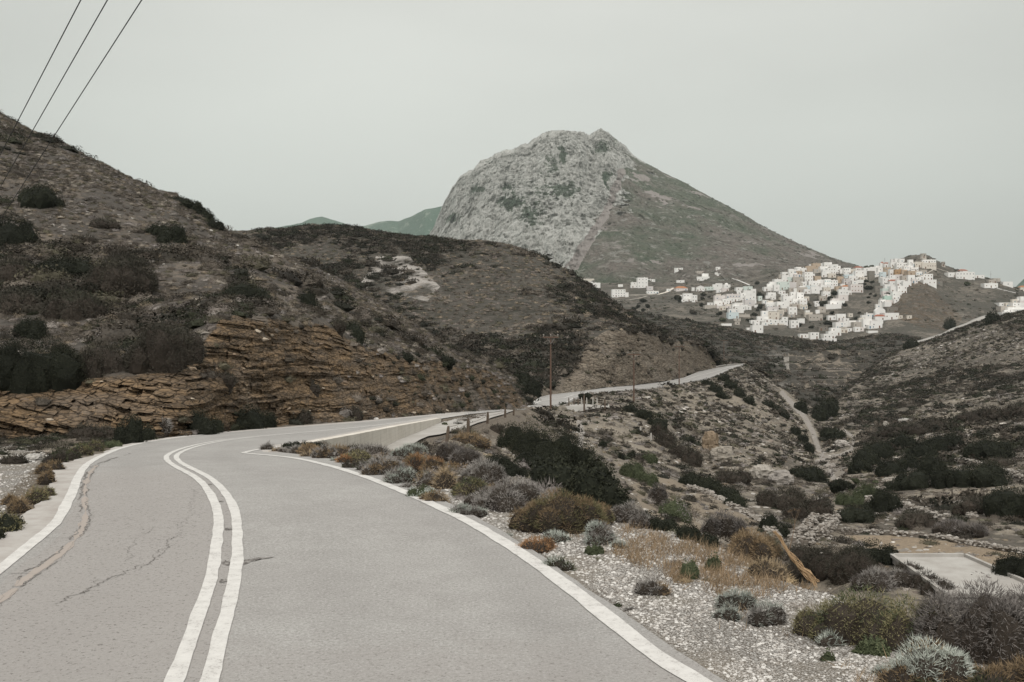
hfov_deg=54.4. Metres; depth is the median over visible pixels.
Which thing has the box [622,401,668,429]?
valley bush
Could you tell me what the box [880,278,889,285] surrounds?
village house
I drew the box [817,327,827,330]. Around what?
village house
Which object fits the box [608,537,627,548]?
cushion shrub
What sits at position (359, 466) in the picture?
cushion shrub
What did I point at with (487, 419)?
fence post
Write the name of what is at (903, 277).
village house
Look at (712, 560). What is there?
shrub
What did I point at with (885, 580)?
shrub
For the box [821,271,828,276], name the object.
village house
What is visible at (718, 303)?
village house
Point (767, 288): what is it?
village house
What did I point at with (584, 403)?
fence post
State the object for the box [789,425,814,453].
valley bush
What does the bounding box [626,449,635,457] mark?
valley bush
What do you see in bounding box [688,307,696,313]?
tree
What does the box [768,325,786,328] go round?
village house
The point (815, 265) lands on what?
village house
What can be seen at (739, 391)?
valley bush
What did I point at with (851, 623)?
shrub
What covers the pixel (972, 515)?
dry stone wall
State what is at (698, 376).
road
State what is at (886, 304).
village house
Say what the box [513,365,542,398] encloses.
valley bush
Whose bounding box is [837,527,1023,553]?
dry stone wall
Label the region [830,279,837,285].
village house
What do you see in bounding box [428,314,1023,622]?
valley terrain
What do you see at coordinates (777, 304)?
village house
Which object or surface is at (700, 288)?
village house
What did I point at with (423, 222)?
distant hills
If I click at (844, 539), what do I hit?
cushion scrub
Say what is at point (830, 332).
village house
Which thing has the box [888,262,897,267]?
village house
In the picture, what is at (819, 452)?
rubble
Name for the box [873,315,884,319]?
village house
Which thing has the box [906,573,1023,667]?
shrub
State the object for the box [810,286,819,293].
village house
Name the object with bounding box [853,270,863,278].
village house
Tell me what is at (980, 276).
village house
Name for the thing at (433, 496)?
cushion shrub
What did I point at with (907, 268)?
village house
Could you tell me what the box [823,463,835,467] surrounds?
boulder
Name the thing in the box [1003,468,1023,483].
dry stone wall
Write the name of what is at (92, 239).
hillside bush
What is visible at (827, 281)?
village house
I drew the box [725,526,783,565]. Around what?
shrub
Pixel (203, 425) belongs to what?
hillside bush
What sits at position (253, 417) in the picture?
hillside bush
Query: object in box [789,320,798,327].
village house
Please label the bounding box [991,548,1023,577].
shrub
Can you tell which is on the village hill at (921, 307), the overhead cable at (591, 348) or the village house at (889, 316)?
the village house at (889, 316)
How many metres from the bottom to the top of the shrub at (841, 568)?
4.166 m
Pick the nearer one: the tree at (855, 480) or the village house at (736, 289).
the tree at (855, 480)
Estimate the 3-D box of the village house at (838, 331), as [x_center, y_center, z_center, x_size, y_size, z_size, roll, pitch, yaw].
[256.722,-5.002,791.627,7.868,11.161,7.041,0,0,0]
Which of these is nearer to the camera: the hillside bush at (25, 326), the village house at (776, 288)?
the hillside bush at (25, 326)
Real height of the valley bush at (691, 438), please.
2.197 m
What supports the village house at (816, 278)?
on the village hill at (921, 307)
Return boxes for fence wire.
[449,409,512,437]
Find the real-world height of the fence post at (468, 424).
1.175 m
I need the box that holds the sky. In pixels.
[0,0,1023,286]
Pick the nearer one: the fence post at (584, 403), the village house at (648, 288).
the fence post at (584, 403)
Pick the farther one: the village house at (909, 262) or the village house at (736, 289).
the village house at (736, 289)
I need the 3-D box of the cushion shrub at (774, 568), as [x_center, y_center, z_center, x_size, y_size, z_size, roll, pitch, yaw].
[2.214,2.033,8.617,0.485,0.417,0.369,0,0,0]
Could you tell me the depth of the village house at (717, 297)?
983.80 m
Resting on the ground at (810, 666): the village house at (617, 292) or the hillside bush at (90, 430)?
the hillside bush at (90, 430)
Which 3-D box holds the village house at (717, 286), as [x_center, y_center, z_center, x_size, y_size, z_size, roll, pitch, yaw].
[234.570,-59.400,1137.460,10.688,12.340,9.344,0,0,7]
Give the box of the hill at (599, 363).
[232,230,767,400]
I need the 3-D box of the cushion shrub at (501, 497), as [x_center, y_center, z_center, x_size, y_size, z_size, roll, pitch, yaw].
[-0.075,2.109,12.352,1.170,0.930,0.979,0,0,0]
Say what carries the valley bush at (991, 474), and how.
on the valley terrain at (946, 545)
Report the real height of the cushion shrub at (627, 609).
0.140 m
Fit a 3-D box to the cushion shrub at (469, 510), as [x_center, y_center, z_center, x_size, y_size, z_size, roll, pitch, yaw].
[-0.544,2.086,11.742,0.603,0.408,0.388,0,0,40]
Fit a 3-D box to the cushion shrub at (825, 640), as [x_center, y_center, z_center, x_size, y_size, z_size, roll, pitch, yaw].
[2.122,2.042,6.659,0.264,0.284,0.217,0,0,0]
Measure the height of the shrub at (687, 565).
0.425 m
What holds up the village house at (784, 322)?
on the village hill at (921, 307)
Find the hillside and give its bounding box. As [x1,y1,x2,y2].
[0,114,525,438]
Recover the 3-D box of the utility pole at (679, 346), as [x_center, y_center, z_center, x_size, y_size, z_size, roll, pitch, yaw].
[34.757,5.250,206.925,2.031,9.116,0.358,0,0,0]
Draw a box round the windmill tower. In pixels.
[920,253,926,259]
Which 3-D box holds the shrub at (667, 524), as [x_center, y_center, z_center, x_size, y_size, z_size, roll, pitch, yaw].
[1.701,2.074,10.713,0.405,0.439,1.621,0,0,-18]
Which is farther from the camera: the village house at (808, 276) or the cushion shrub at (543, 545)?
the village house at (808, 276)
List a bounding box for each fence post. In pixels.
[445,426,449,441]
[467,418,469,434]
[486,412,488,423]
[583,395,584,410]
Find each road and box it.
[0,409,725,681]
[385,410,512,450]
[529,364,742,406]
[914,315,985,341]
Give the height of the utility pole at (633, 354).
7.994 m
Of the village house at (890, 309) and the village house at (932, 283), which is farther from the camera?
the village house at (932, 283)
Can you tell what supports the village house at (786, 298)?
on the village hill at (921, 307)
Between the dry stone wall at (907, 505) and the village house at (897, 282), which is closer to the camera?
the dry stone wall at (907, 505)
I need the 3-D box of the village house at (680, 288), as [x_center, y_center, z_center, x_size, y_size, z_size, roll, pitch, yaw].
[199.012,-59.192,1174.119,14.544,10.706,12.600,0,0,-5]
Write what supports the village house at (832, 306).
on the village hill at (921, 307)
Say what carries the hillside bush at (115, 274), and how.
on the hillside
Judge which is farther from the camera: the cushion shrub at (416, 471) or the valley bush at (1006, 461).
the valley bush at (1006, 461)
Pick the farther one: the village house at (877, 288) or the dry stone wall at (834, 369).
the village house at (877, 288)
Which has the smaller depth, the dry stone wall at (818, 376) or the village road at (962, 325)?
the dry stone wall at (818, 376)
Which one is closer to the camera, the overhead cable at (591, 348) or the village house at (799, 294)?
the overhead cable at (591, 348)
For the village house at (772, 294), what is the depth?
981.50 m
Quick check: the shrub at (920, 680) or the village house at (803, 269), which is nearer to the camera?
the shrub at (920, 680)
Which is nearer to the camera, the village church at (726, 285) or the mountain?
the village church at (726, 285)
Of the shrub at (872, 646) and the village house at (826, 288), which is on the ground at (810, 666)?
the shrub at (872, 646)
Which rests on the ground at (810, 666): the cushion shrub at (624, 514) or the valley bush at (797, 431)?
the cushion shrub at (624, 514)
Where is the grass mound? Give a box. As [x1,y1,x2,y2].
[429,461,459,488]
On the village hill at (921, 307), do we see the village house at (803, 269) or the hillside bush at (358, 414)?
the village house at (803, 269)
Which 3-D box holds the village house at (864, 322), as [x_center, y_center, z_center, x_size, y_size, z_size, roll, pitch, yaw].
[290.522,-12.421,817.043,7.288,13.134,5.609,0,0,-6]
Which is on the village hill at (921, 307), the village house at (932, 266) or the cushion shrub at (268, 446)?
the village house at (932, 266)
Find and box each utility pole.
[543,334,557,408]
[627,351,640,401]
[674,344,683,384]
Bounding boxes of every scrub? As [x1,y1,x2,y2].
[0,110,541,405]
[0,421,338,456]
[0,431,164,456]
[31,323,527,436]
[242,222,774,388]
[289,440,562,499]
[417,407,1023,586]
[423,456,827,611]
[430,384,1023,593]
[482,412,641,503]
[532,310,1023,525]
[543,329,714,393]
[577,309,924,403]
[600,255,1022,334]
[604,182,862,281]
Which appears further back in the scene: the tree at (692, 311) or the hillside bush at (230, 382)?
the tree at (692, 311)
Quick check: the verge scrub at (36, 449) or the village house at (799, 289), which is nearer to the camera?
the verge scrub at (36, 449)
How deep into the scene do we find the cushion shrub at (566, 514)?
10.67 m
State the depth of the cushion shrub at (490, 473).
14.61 m
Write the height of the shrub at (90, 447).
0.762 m
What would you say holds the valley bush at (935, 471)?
on the valley terrain at (946, 545)
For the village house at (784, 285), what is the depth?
1014.48 m
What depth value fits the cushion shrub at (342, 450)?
21.93 m
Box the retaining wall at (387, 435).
[305,418,440,447]
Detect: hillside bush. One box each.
[0,211,41,246]
[0,256,34,282]
[0,285,40,314]
[0,329,87,394]
[11,314,50,339]
[17,182,66,208]
[37,253,92,280]
[39,286,108,320]
[63,420,115,438]
[73,339,126,380]
[74,233,97,242]
[81,250,160,295]
[89,215,122,228]
[112,412,156,443]
[122,319,207,377]
[135,246,157,256]
[145,221,188,243]
[158,416,174,436]
[168,195,225,230]
[185,407,224,434]
[219,371,238,394]
[221,279,272,299]
[236,403,277,429]
[296,287,323,311]
[297,408,314,423]
[309,380,322,396]
[330,317,346,337]
[345,321,366,345]
[346,405,364,420]
[400,350,414,363]
[440,354,456,370]
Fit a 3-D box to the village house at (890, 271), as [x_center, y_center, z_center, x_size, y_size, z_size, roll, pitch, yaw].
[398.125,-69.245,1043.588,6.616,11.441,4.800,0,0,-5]
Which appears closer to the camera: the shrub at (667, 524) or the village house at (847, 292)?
the shrub at (667, 524)
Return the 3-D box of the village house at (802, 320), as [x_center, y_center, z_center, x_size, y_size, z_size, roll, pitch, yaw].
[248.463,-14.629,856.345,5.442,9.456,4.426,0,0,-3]
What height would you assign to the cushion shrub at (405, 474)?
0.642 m
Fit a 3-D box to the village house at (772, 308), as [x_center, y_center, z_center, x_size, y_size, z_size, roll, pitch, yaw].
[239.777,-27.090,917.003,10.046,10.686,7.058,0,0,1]
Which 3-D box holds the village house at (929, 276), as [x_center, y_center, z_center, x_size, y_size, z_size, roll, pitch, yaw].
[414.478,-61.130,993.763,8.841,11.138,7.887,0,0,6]
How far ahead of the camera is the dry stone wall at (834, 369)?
428.43 m
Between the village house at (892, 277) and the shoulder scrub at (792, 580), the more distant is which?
the village house at (892, 277)
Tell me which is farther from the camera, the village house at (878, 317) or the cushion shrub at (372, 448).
the village house at (878, 317)
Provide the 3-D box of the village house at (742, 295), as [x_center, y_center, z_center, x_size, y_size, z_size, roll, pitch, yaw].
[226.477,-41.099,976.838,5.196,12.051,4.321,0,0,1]
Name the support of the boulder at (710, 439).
on the valley terrain at (946, 545)
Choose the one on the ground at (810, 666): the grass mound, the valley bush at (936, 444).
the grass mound
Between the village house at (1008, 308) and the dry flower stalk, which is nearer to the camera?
the dry flower stalk
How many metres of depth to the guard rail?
301.42 m
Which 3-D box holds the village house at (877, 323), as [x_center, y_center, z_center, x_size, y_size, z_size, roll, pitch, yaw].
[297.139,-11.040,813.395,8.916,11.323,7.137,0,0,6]
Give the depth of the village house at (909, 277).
974.69 m
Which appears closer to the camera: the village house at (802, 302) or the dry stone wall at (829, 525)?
the dry stone wall at (829, 525)
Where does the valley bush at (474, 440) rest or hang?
on the ground at (810, 666)
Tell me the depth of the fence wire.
48.10 m
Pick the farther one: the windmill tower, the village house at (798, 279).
the windmill tower
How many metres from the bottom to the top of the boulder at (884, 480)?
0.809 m
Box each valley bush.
[435,440,482,465]
[450,431,491,449]
[484,453,528,476]
[490,422,505,433]
[495,420,632,508]
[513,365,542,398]
[597,440,606,447]
[618,452,624,459]
[618,460,659,487]
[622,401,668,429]
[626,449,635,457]
[641,450,658,464]
[648,421,704,467]
[678,470,747,507]
[680,434,695,442]
[701,377,727,399]
[712,467,753,483]
[717,372,755,405]
[754,484,807,510]
[758,511,790,537]
[761,399,790,418]
[780,492,834,519]
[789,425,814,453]
[789,464,826,481]
[794,397,808,414]
[810,394,839,421]
[819,425,846,445]
[833,480,878,505]
[836,503,879,523]
[847,438,894,474]
[862,485,902,512]
[873,452,919,477]
[875,416,952,437]
[882,450,954,490]
[886,430,916,448]
[894,507,939,529]
[903,338,919,349]
[903,430,965,457]
[930,516,990,537]
[942,316,955,328]
[949,494,983,515]
[950,457,1013,487]
[955,401,1023,421]
[961,434,1016,459]
[979,482,1023,517]
[983,455,1015,465]
[984,309,999,325]
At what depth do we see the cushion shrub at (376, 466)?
16.08 m
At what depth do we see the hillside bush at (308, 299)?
69.18 m
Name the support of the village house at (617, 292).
on the village hill at (921, 307)
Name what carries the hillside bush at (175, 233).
on the hillside
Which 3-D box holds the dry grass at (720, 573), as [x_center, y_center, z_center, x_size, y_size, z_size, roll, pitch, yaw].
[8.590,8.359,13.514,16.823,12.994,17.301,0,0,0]
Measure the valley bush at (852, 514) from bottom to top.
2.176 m
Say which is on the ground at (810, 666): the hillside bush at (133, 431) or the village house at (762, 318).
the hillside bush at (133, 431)
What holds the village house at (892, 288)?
on the village hill at (921, 307)
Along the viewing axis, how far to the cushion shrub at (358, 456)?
19.17 m
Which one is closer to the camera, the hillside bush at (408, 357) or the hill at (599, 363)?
the hillside bush at (408, 357)
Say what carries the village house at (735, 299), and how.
on the village hill at (921, 307)
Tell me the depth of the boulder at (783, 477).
96.18 m
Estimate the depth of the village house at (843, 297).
951.12 m
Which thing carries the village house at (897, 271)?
on the village hill at (921, 307)
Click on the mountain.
(556, 195)
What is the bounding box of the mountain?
[430,128,856,282]
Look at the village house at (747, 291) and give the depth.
1003.10 m
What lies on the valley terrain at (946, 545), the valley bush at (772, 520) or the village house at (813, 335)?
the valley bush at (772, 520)
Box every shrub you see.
[0,452,28,464]
[0,492,33,513]
[0,509,27,538]
[21,484,56,504]
[33,459,67,484]
[40,449,82,462]
[69,439,106,454]
[104,439,122,447]
[258,440,274,449]
[277,445,289,452]
[281,440,324,448]
[287,444,299,453]
[295,441,319,453]
[299,448,311,456]
[311,444,338,458]
[326,444,350,455]
[334,453,351,462]
[340,458,362,467]
[343,448,373,462]
[346,442,390,455]
[346,443,368,448]
[355,459,368,469]
[358,452,406,474]
[381,464,418,484]
[390,442,428,456]
[397,481,413,487]
[401,451,446,471]
[407,483,434,496]
[409,467,421,478]
[412,465,436,487]
[417,488,449,502]
[447,501,488,517]
[450,476,487,496]
[457,456,507,485]
[461,476,548,512]
[506,486,616,534]
[516,534,556,552]
[541,529,572,542]
[543,552,577,570]
[579,520,616,545]
[584,542,604,554]
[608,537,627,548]
[610,499,655,528]
[613,602,622,606]
[623,604,637,610]
[631,572,672,595]
[635,510,719,548]
[646,482,669,505]
[656,497,693,523]
[679,558,700,579]
[699,506,750,543]
[704,552,721,570]
[711,604,742,621]
[712,587,758,610]
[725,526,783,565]
[743,597,790,626]
[744,554,792,581]
[780,540,875,587]
[788,581,936,652]
[815,627,846,646]
[819,647,835,661]
[843,537,898,565]
[848,565,913,591]
[851,633,891,656]
[866,660,888,675]
[876,633,977,681]
[891,559,958,598]
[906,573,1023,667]
[909,676,934,681]
[966,652,1023,681]
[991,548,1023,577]
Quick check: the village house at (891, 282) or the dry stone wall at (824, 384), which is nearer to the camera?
the dry stone wall at (824, 384)
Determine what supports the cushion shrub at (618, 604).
on the ground at (810, 666)
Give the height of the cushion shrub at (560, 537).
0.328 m
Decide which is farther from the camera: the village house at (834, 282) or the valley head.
the village house at (834, 282)
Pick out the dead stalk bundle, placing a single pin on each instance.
(805, 571)
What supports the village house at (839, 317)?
on the village hill at (921, 307)
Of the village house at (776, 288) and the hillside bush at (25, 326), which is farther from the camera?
the village house at (776, 288)
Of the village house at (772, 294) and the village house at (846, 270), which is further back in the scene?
the village house at (846, 270)
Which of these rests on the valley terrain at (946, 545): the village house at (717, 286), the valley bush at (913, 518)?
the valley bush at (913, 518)
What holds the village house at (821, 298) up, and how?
on the village hill at (921, 307)
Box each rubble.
[4,122,457,367]
[19,328,522,434]
[435,404,1019,593]
[609,312,1023,464]
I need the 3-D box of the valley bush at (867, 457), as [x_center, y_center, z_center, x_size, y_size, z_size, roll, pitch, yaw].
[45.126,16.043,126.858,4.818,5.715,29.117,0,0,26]
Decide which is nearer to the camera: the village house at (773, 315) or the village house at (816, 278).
the village house at (773, 315)
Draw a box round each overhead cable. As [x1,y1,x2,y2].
[0,0,80,154]
[0,0,107,186]
[0,0,141,219]
[544,334,636,353]
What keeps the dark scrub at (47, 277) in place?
on the hillside
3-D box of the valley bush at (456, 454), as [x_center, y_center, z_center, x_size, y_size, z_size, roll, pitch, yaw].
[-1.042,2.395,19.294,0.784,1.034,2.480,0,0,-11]
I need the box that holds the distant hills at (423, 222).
[275,206,441,235]
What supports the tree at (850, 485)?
on the valley terrain at (946, 545)
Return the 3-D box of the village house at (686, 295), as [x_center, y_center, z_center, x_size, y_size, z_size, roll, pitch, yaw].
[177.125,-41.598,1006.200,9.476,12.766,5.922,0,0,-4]
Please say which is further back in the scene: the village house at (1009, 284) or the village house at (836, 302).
the village house at (1009, 284)
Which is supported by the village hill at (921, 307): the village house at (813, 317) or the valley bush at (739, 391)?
the village house at (813, 317)
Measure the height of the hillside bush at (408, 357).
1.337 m
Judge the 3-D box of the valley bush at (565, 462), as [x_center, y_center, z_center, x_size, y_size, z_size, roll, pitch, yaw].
[1.808,4.976,28.326,5.130,7.033,32.248,0,0,0]
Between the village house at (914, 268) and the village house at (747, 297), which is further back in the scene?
the village house at (914, 268)
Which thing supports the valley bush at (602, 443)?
on the valley terrain at (946, 545)
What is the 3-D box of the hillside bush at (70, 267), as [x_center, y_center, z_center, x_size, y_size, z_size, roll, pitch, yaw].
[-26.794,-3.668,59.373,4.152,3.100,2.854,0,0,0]
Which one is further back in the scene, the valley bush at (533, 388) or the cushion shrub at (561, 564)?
the valley bush at (533, 388)
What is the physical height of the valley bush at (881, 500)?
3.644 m
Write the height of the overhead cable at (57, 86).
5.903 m
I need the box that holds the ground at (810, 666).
[0,406,988,681]
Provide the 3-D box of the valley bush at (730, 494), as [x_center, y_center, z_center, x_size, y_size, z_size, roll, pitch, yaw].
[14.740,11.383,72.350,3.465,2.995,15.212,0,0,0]
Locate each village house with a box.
[611,289,625,296]
[636,277,647,287]
[646,286,652,290]
[646,290,658,293]
[673,286,687,290]
[682,293,692,298]
[692,295,696,301]
[696,285,703,290]
[703,305,716,308]
[704,287,713,290]
[712,284,721,289]
[713,295,724,300]
[713,301,721,305]
[719,306,725,310]
[723,293,739,297]
[724,298,740,301]
[726,312,738,318]
[727,309,737,311]
[734,287,742,291]
[734,306,744,309]
[739,313,749,316]
[740,293,745,299]
[742,290,751,294]
[742,299,754,305]
[743,286,752,289]
[744,295,751,299]
[750,325,762,332]
[759,316,768,321]
[760,311,767,315]
[760,322,771,325]
[762,287,772,290]
[766,292,775,296]
[767,306,778,309]
[768,312,778,318]
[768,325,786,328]
[772,278,783,281]
[773,285,779,291]
[774,302,784,307]
[776,282,789,290]
[779,320,787,325]
[781,296,792,301]
[787,307,796,314]
[789,292,795,298]
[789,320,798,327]
[790,281,795,287]
[792,276,802,282]
[792,298,806,303]
[796,267,806,271]
[796,287,806,291]
[796,292,803,297]
[797,318,804,323]
[798,300,806,304]
[798,304,807,308]
[798,334,807,337]
[803,289,810,293]
[804,272,812,281]
[805,266,812,271]
[806,281,819,285]
[806,314,822,320]
[808,332,818,338]
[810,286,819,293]
[811,263,820,268]
[813,268,820,272]
[814,276,820,280]
[817,307,825,312]
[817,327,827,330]
[818,266,827,269]
[818,296,825,300]
[818,337,836,341]
[820,334,834,337]
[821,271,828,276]
[821,290,829,296]
[822,262,831,266]
[822,287,830,291]
[824,279,830,284]
[824,304,840,308]
[826,268,837,273]
[826,315,835,319]
[826,331,835,336]
[827,273,835,277]
[828,301,844,304]
[829,328,840,335]
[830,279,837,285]
[832,322,843,327]
[835,314,845,320]
[836,276,843,282]
[836,295,847,300]
[837,289,843,294]
[841,268,850,273]
[841,285,847,289]
[842,279,850,283]
[844,290,851,294]
[848,275,855,280]
[848,284,862,292]
[851,322,860,326]
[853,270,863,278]
[853,327,859,331]
[860,318,871,327]
[862,268,869,275]
[864,312,873,316]
[866,325,874,328]
[867,271,874,279]
[868,266,878,271]
[870,320,881,327]
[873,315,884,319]
[874,286,881,291]
[878,299,885,307]
[879,272,885,277]
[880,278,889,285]
[880,288,888,294]
[880,313,898,319]
[882,295,890,299]
[882,302,891,307]
[883,267,890,274]
[883,307,897,312]
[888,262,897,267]
[888,269,894,274]
[888,275,895,279]
[888,280,894,285]
[889,285,895,292]
[890,291,901,295]
[891,295,899,299]
[894,263,906,268]
[894,269,901,274]
[895,280,903,285]
[896,285,906,292]
[899,275,906,280]
[901,280,910,286]
[902,266,911,270]
[904,270,915,274]
[906,275,914,280]
[907,260,912,265]
[910,267,918,270]
[913,262,923,266]
[920,280,936,288]
[921,259,935,262]
[921,263,935,269]
[921,274,932,279]
[944,272,954,276]
[955,271,974,279]
[975,275,984,278]
[981,282,997,287]
[996,306,1012,311]
[1000,282,1012,287]
[1005,307,1023,309]
[1008,303,1023,306]
[1010,299,1017,302]
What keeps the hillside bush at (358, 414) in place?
on the ground at (810, 666)
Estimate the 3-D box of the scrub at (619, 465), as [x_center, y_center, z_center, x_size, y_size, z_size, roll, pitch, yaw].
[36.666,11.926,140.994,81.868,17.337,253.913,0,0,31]
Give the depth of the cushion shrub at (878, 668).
6.01 m
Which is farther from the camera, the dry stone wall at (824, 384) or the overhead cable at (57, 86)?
the dry stone wall at (824, 384)
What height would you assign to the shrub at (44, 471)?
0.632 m
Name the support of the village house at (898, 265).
on the village hill at (921, 307)
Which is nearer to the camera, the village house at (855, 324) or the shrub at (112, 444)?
the shrub at (112, 444)
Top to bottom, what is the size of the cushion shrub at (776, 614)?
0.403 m
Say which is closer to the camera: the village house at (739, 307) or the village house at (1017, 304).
the village house at (1017, 304)
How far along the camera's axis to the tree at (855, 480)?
103.76 m
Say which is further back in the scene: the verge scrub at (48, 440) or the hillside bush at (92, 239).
the hillside bush at (92, 239)
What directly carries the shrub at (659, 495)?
on the ground at (810, 666)
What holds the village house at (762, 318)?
on the village hill at (921, 307)
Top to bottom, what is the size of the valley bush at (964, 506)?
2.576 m
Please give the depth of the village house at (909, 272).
1013.79 m
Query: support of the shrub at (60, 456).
on the ground at (810, 666)
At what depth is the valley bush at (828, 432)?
190.22 m
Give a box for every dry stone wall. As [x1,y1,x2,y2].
[685,484,783,539]
[787,512,819,543]
[796,383,845,386]
[797,513,840,545]
[799,376,853,379]
[809,368,851,369]
[817,513,831,519]
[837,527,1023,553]
[864,485,885,502]
[894,501,945,520]
[953,499,979,518]
[954,457,982,465]
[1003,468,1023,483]
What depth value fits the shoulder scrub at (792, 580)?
8.43 m
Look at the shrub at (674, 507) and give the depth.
52.91 m
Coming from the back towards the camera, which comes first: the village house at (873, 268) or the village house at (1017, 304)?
the village house at (873, 268)
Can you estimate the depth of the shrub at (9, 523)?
10.54 m
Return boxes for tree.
[578,390,592,400]
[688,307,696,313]
[818,301,827,305]
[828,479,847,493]
[846,482,855,488]
[851,478,859,484]
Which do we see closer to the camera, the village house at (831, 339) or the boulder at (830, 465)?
the boulder at (830, 465)
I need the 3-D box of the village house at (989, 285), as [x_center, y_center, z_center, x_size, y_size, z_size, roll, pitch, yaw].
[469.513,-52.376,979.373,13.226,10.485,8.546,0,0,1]
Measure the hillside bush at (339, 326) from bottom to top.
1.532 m
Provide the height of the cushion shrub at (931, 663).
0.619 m
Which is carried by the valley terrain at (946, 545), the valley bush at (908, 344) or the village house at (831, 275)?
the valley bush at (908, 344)
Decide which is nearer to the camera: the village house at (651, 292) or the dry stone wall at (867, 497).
the dry stone wall at (867, 497)
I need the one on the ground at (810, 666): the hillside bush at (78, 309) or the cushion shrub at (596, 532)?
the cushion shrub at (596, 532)
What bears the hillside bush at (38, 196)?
on the hillside
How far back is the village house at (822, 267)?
1092.67 m
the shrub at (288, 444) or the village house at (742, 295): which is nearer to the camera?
the shrub at (288, 444)
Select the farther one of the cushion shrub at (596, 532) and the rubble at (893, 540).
the rubble at (893, 540)
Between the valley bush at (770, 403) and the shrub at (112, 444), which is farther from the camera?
the valley bush at (770, 403)
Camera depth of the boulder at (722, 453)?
108.12 m
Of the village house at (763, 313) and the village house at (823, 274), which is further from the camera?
the village house at (823, 274)
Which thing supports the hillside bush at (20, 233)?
on the hillside
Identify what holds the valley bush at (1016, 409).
on the valley terrain at (946, 545)
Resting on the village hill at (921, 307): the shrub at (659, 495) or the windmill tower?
the windmill tower
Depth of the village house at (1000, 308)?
892.16 m
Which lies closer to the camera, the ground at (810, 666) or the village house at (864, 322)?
the ground at (810, 666)
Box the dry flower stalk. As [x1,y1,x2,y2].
[788,509,798,550]
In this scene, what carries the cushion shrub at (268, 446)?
on the ground at (810, 666)
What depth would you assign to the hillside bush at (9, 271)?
56.98 m
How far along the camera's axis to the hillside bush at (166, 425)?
32.19 m
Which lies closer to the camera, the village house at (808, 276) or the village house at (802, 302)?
the village house at (802, 302)
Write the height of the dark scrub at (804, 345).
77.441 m
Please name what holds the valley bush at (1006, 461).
on the valley terrain at (946, 545)
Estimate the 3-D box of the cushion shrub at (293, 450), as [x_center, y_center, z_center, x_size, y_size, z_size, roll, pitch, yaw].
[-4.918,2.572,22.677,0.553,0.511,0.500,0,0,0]
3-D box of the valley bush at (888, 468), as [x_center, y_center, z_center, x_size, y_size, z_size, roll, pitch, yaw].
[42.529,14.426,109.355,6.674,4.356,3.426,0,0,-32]
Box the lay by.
[565,404,608,411]
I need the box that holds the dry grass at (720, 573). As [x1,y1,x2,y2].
[569,520,1019,681]
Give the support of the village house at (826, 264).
on the village hill at (921, 307)
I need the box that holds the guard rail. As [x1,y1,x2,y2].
[715,363,744,366]
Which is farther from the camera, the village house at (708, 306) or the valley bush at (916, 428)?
the village house at (708, 306)
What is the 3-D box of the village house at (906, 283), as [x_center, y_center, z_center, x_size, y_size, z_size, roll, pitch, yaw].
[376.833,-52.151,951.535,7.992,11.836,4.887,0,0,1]
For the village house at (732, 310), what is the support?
on the village hill at (921, 307)
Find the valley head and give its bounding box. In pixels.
[602,311,917,407]
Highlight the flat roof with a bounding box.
[890,553,1023,604]
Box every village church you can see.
[723,283,729,287]
[874,308,884,315]
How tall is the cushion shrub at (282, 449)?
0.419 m
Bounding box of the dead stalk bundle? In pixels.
[773,530,819,588]
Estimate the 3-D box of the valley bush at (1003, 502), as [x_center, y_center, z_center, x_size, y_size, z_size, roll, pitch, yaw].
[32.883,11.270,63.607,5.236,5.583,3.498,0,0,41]
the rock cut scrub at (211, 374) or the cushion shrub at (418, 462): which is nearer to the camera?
the cushion shrub at (418, 462)
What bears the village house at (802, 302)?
on the village hill at (921, 307)
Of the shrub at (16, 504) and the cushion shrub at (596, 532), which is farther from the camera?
the shrub at (16, 504)
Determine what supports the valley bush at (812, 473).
on the valley terrain at (946, 545)
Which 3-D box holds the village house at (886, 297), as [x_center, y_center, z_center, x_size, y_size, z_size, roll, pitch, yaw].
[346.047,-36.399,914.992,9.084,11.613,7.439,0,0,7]
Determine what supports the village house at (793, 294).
on the village hill at (921, 307)
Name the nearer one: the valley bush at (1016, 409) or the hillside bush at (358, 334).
the hillside bush at (358, 334)
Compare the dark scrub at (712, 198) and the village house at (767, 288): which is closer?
the village house at (767, 288)
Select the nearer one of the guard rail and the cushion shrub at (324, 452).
the cushion shrub at (324, 452)
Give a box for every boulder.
[26,453,41,459]
[702,431,718,450]
[710,446,732,461]
[749,464,775,479]
[767,469,793,484]
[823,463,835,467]
[835,440,849,446]
[881,477,894,483]
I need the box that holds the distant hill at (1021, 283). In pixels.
[1016,279,1023,286]
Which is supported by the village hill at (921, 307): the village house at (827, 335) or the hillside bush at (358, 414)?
the village house at (827, 335)
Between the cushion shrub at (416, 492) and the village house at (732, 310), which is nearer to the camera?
the cushion shrub at (416, 492)
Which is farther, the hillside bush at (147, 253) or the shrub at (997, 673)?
the hillside bush at (147, 253)
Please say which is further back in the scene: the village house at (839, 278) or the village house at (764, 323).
the village house at (839, 278)
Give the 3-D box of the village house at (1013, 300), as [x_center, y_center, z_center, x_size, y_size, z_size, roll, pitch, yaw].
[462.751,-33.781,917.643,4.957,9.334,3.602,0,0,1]
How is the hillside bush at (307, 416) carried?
on the ground at (810, 666)
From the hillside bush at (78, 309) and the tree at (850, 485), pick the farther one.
the tree at (850, 485)
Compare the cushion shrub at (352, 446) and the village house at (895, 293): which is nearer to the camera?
the cushion shrub at (352, 446)
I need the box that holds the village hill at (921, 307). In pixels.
[597,255,1023,340]

